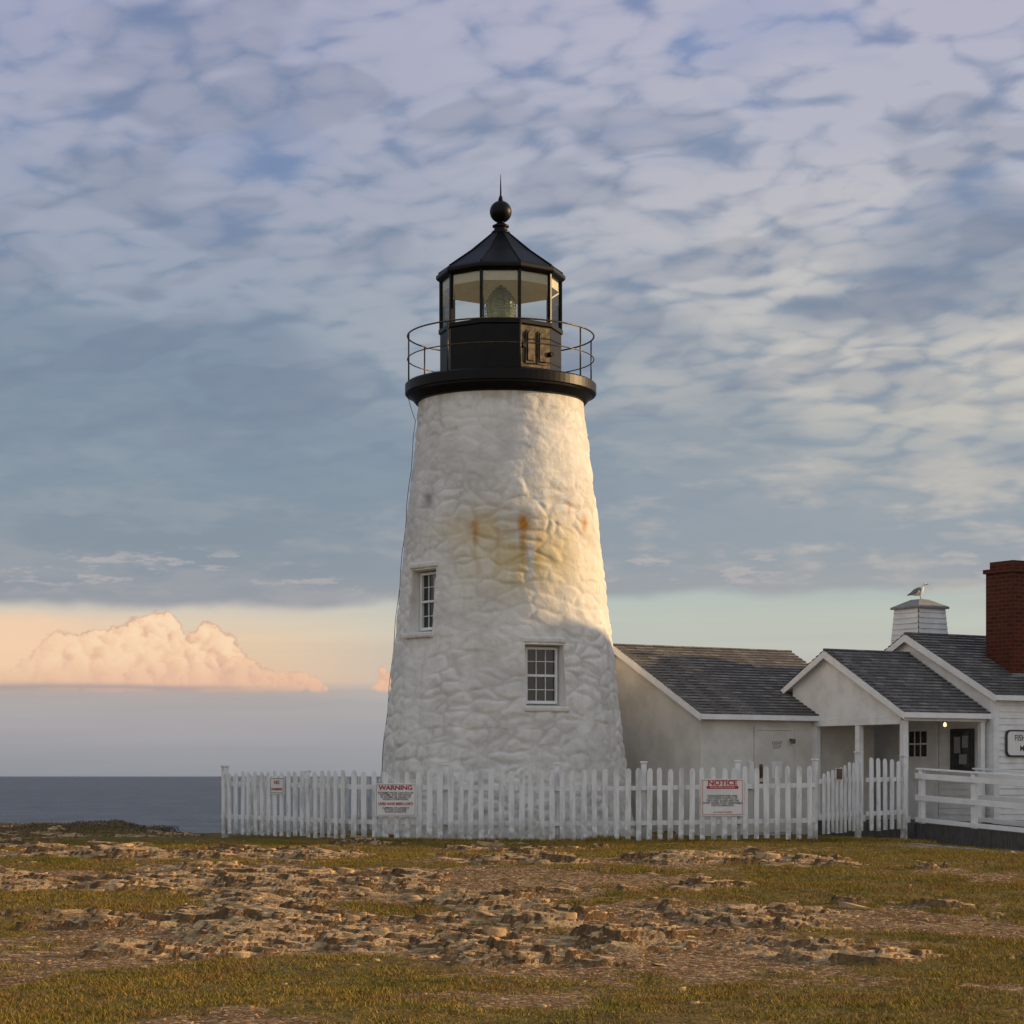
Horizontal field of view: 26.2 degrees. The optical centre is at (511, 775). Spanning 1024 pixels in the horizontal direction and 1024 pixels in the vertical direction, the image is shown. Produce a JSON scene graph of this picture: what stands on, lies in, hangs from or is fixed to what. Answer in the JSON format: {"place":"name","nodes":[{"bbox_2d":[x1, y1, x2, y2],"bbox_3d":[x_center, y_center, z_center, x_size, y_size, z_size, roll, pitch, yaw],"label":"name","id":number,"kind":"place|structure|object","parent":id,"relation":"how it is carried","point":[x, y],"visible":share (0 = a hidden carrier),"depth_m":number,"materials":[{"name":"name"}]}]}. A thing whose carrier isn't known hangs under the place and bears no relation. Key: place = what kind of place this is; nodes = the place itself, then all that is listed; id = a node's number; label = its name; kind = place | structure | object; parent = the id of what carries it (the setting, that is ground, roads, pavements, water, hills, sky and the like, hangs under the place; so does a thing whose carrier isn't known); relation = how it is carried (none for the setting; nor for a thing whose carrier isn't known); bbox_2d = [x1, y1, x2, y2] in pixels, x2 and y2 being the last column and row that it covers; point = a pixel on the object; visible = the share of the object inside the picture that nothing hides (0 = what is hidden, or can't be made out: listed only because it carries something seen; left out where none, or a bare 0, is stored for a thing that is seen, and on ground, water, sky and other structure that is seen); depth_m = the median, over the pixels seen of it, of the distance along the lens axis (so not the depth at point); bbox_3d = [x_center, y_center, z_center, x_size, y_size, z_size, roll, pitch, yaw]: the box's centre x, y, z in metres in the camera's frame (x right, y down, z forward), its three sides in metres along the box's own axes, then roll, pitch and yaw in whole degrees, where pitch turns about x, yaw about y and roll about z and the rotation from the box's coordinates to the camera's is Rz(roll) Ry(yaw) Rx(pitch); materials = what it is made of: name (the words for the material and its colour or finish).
{"place":"outdoors","nodes":[
{"label":"outdoors","id":0,"kind":"place"},
{"bbox_2d":[0,776,379,832],"bbox_3d":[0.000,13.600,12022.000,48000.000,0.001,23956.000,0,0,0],"label":"sea","id":1,"kind":"structure","parent":0,"point":[192,804],"depth_m":1183.53,"materials":[{"name":"liquid"}]},
{"bbox_2d":[0,0,1023,775],"bbox_3d":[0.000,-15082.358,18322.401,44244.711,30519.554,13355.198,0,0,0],"label":"sky","id":2,"kind":"structure","parent":0,"point":[778,244],"depth_m":24795.79,"materials":[{"name":"blue"}]},
{"bbox_2d":[0,821,1023,1023],"bbox_3d":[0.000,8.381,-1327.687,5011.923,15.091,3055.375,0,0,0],"label":"ground","id":3,"kind":"structure","parent":0,"point":[619,939],"depth_m":21.49,"materials":[{"name":"brown soil"}]},
{"bbox_2d":[0,819,179,834],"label":"shrubs","id":4,"kind":"object","parent":3,"relation":"on","point":[93,824],"visible":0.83,"depth_m":41.18,"materials":[{"name":"green plant"}]},
{"bbox_2d":[377,174,634,839],"bbox_3d":[-0.108,-4.600,40.018,4.839,12.600,4.866,0,0,0],"label":"lighthouse","id":5,"kind":"object","parent":3,"relation":"on","point":[503,658],"visible":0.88,"depth_m":38.49,"materials":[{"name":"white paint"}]},
{"bbox_2d":[424,574,435,627],"bbox_3d":[-1.407,-3.070,38.955,0.360,1.020,0.429,0,0,0],"label":"window glass","id":6,"kind":"structure","parent":5,"relation":"in","point":[431,576],"depth_m":39.07,"materials":[{"name":"black glass"}]},
{"bbox_2d":[528,650,553,700],"bbox_3d":[0.492,-1.730,38.334,0.560,0.980,0.215,0,0,0],"label":"window glass","id":7,"kind":"structure","parent":5,"relation":"in","point":[540,654],"depth_m":38.34,"materials":[{"name":"grey glass"}]},
{"bbox_2d":[0,841,1023,1023],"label":"loose rocks","id":8,"kind":"object","parent":3,"relation":"on","point":[496,931],"visible":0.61,"depth_m":22.34,"materials":[{"name":"stone"}]},
{"bbox_2d":[220,751,908,840],"bbox_3d":[0.712,0.445,38.090,11.584,1.711,4.922,0,0,17],"label":"picket fence","id":9,"kind":"object","parent":3,"relation":"on","point":[329,816],"visible":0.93,"depth_m":36.51,"materials":[{"name":"paint"}]},
{"bbox_2d":[270,777,284,793],"bbox_3d":[-4.019,0.180,37.704,0.370,0.290,0.017,0,0,42],"label":"no swimming sign","id":10,"kind":"object","parent":9,"relation":"attached to","point":[277,785],"visible":1,"depth_m":37.69,"materials":[{"name":"white metal"}]},
{"bbox_2d":[375,783,416,816],"bbox_3d":[-1.925,0.410,36.492,0.690,0.550,0.017,0,0,2],"label":"warning sign","id":11,"kind":"object","parent":9,"relation":"attached to","point":[395,799],"visible":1,"depth_m":36.49,"materials":[{"name":"white metal"}]},
{"bbox_2d":[701,779,743,815],"bbox_3d":[3.470,0.365,36.337,0.700,0.610,0.017,0,0,2],"label":"notice sign","id":12,"kind":"object","parent":9,"relation":"attached to","point":[722,797],"visible":1,"depth_m":36.33,"materials":[{"name":"white metal"}]},
{"bbox_2d":[836,768,841,779],"bbox_3d":[5.477,-0.020,36.914,0.015,0.200,0.260,0,0,32],"label":"gate sign","id":13,"kind":"object","parent":9,"relation":"attached to","point":[838,773],"visible":1,"depth_m":36.90,"materials":[{"name":"brown wood"}]},
{"bbox_2d":[614,654,873,835],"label":"passage walls","id":14,"kind":"structure","parent":3,"relation":"on","point":[663,731],"depth_m":40.68,"materials":[{"name":"white paint"}]},
{"bbox_2d":[613,646,819,720],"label":"passage roof trim","id":15,"kind":"structure","parent":14,"relation":"attached to","point":[647,675],"depth_m":40.20,"materials":[{"name":"white wood"}]},
{"bbox_2d":[616,646,818,715],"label":"passage roof shingles","id":16,"kind":"object","parent":14,"relation":"on","point":[707,681],"visible":0.58,"depth_m":41.36,"materials":[{"name":"grey"}]},
{"bbox_2d":[748,761,781,788],"bbox_3d":[4.636,0.000,40.264,0.780,0.500,0.065,0,0,-32],"label":"utility box","id":17,"kind":"object","parent":14,"relation":"attached to","point":[751,771],"visible":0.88,"depth_m":40.07,"materials":[{"name":"white paint"}]},
{"bbox_2d":[754,727,793,832],"bbox_3d":[4.796,0.085,40.385,0.900,1.930,0.040,0,0,-32],"label":"passage door","id":18,"kind":"structure","parent":14,"relation":"in","point":[766,753],"depth_m":40.37,"materials":[{"name":"white wood"}]},
{"bbox_2d":[759,739,795,783],"bbox_3d":[4.866,-0.245,40.347,0.761,0.850,0.119,0,0,-30],"label":"door hardware","id":19,"kind":"object","parent":18,"relation":"attached to","point":[793,741],"depth_m":40.20,"materials":[{"name":"black metal"}]},
{"bbox_2d":[812,717,986,822],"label":"porch posts","id":20,"kind":"object","parent":3,"relation":"on","point":[858,724],"visible":0.57,"depth_m":39.75,"materials":[{"name":"white wood"}]},
{"bbox_2d":[818,819,986,839],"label":"porch floor","id":21,"kind":"structure","parent":3,"relation":"on","point":[895,831],"depth_m":39.32,"materials":[{"name":"grey wood"}]},
{"bbox_2d":[781,651,991,719],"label":"porch roof trim","id":22,"kind":"structure","parent":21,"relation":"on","point":[842,668],"depth_m":39.55,"materials":[{"name":"white wood"}]},
{"bbox_2d":[898,721,937,818],"bbox_3d":[7.610,-0.090,41.336,0.030,1.860,1.070,0,0,-32],"label":"door casing","id":23,"kind":"object","parent":21,"relation":"on","point":[935,766],"depth_m":40.91,"materials":[{"name":"white wood"}]},
{"bbox_2d":[908,722,933,818],"bbox_3d":[7.614,-0.075,41.338,0.022,1.810,0.890,0,0,-32],"label":"porch door","id":24,"kind":"structure","parent":23,"relation":"attached to","point":[927,761],"depth_m":41.26,"materials":[{"name":"white paint"}]},
{"bbox_2d":[909,731,925,756],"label":"door muntins","id":25,"kind":"object","parent":24,"relation":"attached to","point":[914,743],"depth_m":41.33,"materials":[{"name":"white wood"}]},
{"bbox_2d":[909,731,926,756],"bbox_3d":[7.611,-0.585,41.336,0.003,0.470,0.470,0,0,-32],"label":"window","id":26,"kind":"structure","parent":24,"relation":"in","point":[917,740],"depth_m":41.34,"materials":[{"name":"black glass"}]},
{"bbox_2d":[874,643,989,819],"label":"museum walls","id":27,"kind":"structure","parent":3,"relation":"on","point":[884,741],"depth_m":42.00,"materials":[{"name":"white wood"}]},
{"bbox_2d":[890,608,947,644],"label":"cupola shingled walls","id":28,"kind":"structure","parent":27,"relation":"on","point":[927,620],"depth_m":42.58,"materials":[{"name":"white wood"}]},
{"bbox_2d":[890,599,948,610],"bbox_3d":[7.923,-3.315,42.834,0.800,0.190,0.800,0,0,-32],"label":"cupola cap","id":29,"kind":"object","parent":28,"relation":"on","point":[920,603],"visible":0.77,"depth_m":42.61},
{"bbox_2d":[907,582,928,598],"bbox_3d":[7.890,-3.565,42.847,0.452,0.318,0.166,-9,-3,20],"label":"seagull","id":30,"kind":"object","parent":29,"relation":"on","point":[917,591],"visible":1,"depth_m":42.78,"materials":[{"name":"white"}]},
{"bbox_2d":[884,634,1023,694],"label":"museum roof shingles","id":31,"kind":"object","parent":27,"relation":"on","point":[966,655],"visible":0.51,"depth_m":40.97,"materials":[{"name":"grey"}]},
{"bbox_2d":[885,635,1023,701],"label":"museum roof trim","id":32,"kind":"structure","parent":27,"relation":"attached to","point":[931,655],"depth_m":40.47,"materials":[{"name":"white wood"}]},
{"bbox_2d":[894,700,1023,826],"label":"museum clapboards","id":33,"kind":"object","parent":27,"relation":"attached to","point":[1011,715],"visible":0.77,"depth_m":40.08,"materials":[{"name":"white wood"}]},
{"bbox_2d":[1005,730,1023,756],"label":"museum sign","id":34,"kind":"object","parent":33,"relation":"attached to","point":[1014,743],"visible":1,"depth_m":39.89,"materials":[{"name":"white wood"}]},
{"bbox_2d":[950,728,973,770],"bbox_3d":[8.229,-0.465,40.307,0.070,0.770,0.570,0,0,-32],"label":"display case frame","id":35,"kind":"object","parent":27,"relation":"attached to","point":[971,730],"visible":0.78,"depth_m":40.07,"materials":[{"name":"black wood"}]},
{"bbox_2d":[951,731,969,767],"bbox_3d":[8.197,-0.465,40.287,0.004,0.670,0.470,0,0,-32],"label":"display case glass","id":36,"kind":"object","parent":35,"relation":"in","point":[955,759],"visible":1,"depth_m":40.28,"materials":[{"name":"black glass"}]},
{"bbox_2d":[954,736,967,763],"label":"display case papers","id":37,"kind":"object","parent":35,"relation":"in","point":[962,758],"visible":1,"depth_m":40.26,"materials":[{"name":"white paper"}]},
{"bbox_2d":[990,699,998,823],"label":"museum corner boards","id":38,"kind":"object","parent":27,"relation":"attached to","point":[994,745],"visible":0.47,"depth_m":39.70,"materials":[{"name":"white wood"}]},
{"bbox_2d":[986,571,1023,672],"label":"brick chimney","id":39,"kind":"object","parent":27,"relation":"on","point":[1005,620],"visible":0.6,"depth_m":41.04,"materials":[{"name":"red brick"}]},
{"bbox_2d":[983,560,1023,574],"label":"chimney cap","id":40,"kind":"object","parent":39,"relation":"on","point":[1007,566],"visible":0.8,"depth_m":41.09,"materials":[{"name":"brick"}]},
{"bbox_2d":[1011,673,1023,675],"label":"chimney flashing","id":41,"kind":"object","parent":27,"relation":"on","point":[1017,674],"visible":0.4,"depth_m":40.86,"materials":[{"name":"metal"}]},
{"bbox_2d":[915,768,1023,849],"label":"wheelchair ramp","id":42,"kind":"structure","parent":3,"relation":"on","point":[976,832],"depth_m":37.81,"materials":[{"name":"white wood"}]},
{"bbox_2d":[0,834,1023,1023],"bbox_3d":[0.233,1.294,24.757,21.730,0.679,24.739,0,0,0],"label":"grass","id":43,"kind":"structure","parent":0,"point":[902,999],"depth_m":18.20,"materials":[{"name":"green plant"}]},
{"bbox_2d":[613,643,791,651],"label":"passage roof ridge","id":44,"kind":"structure","parent":0,"point":[692,647],"depth_m":42.71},
{"bbox_2d":[793,659,899,719],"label":"porch gable wall","id":45,"kind":"structure","parent":0,"point":[824,689],"depth_m":40.37,"materials":[{"name":"white paint"}]},
{"bbox_2d":[823,648,909,653],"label":"porch roof ridge","id":46,"kind":"structure","parent":0,"point":[871,651],"depth_m":40.99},
{"bbox_2d":[781,651,990,712],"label":"porch roof shingles","id":47,"kind":"object","parent":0,"point":[907,682],"visible":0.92,"depth_m":40.05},
{"bbox_2d":[903,632,985,637],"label":"museum roof ridge","id":48,"kind":"structure","parent":0,"point":[937,634],"depth_m":42.05,"materials":[{"name":"grey"}]}
]}

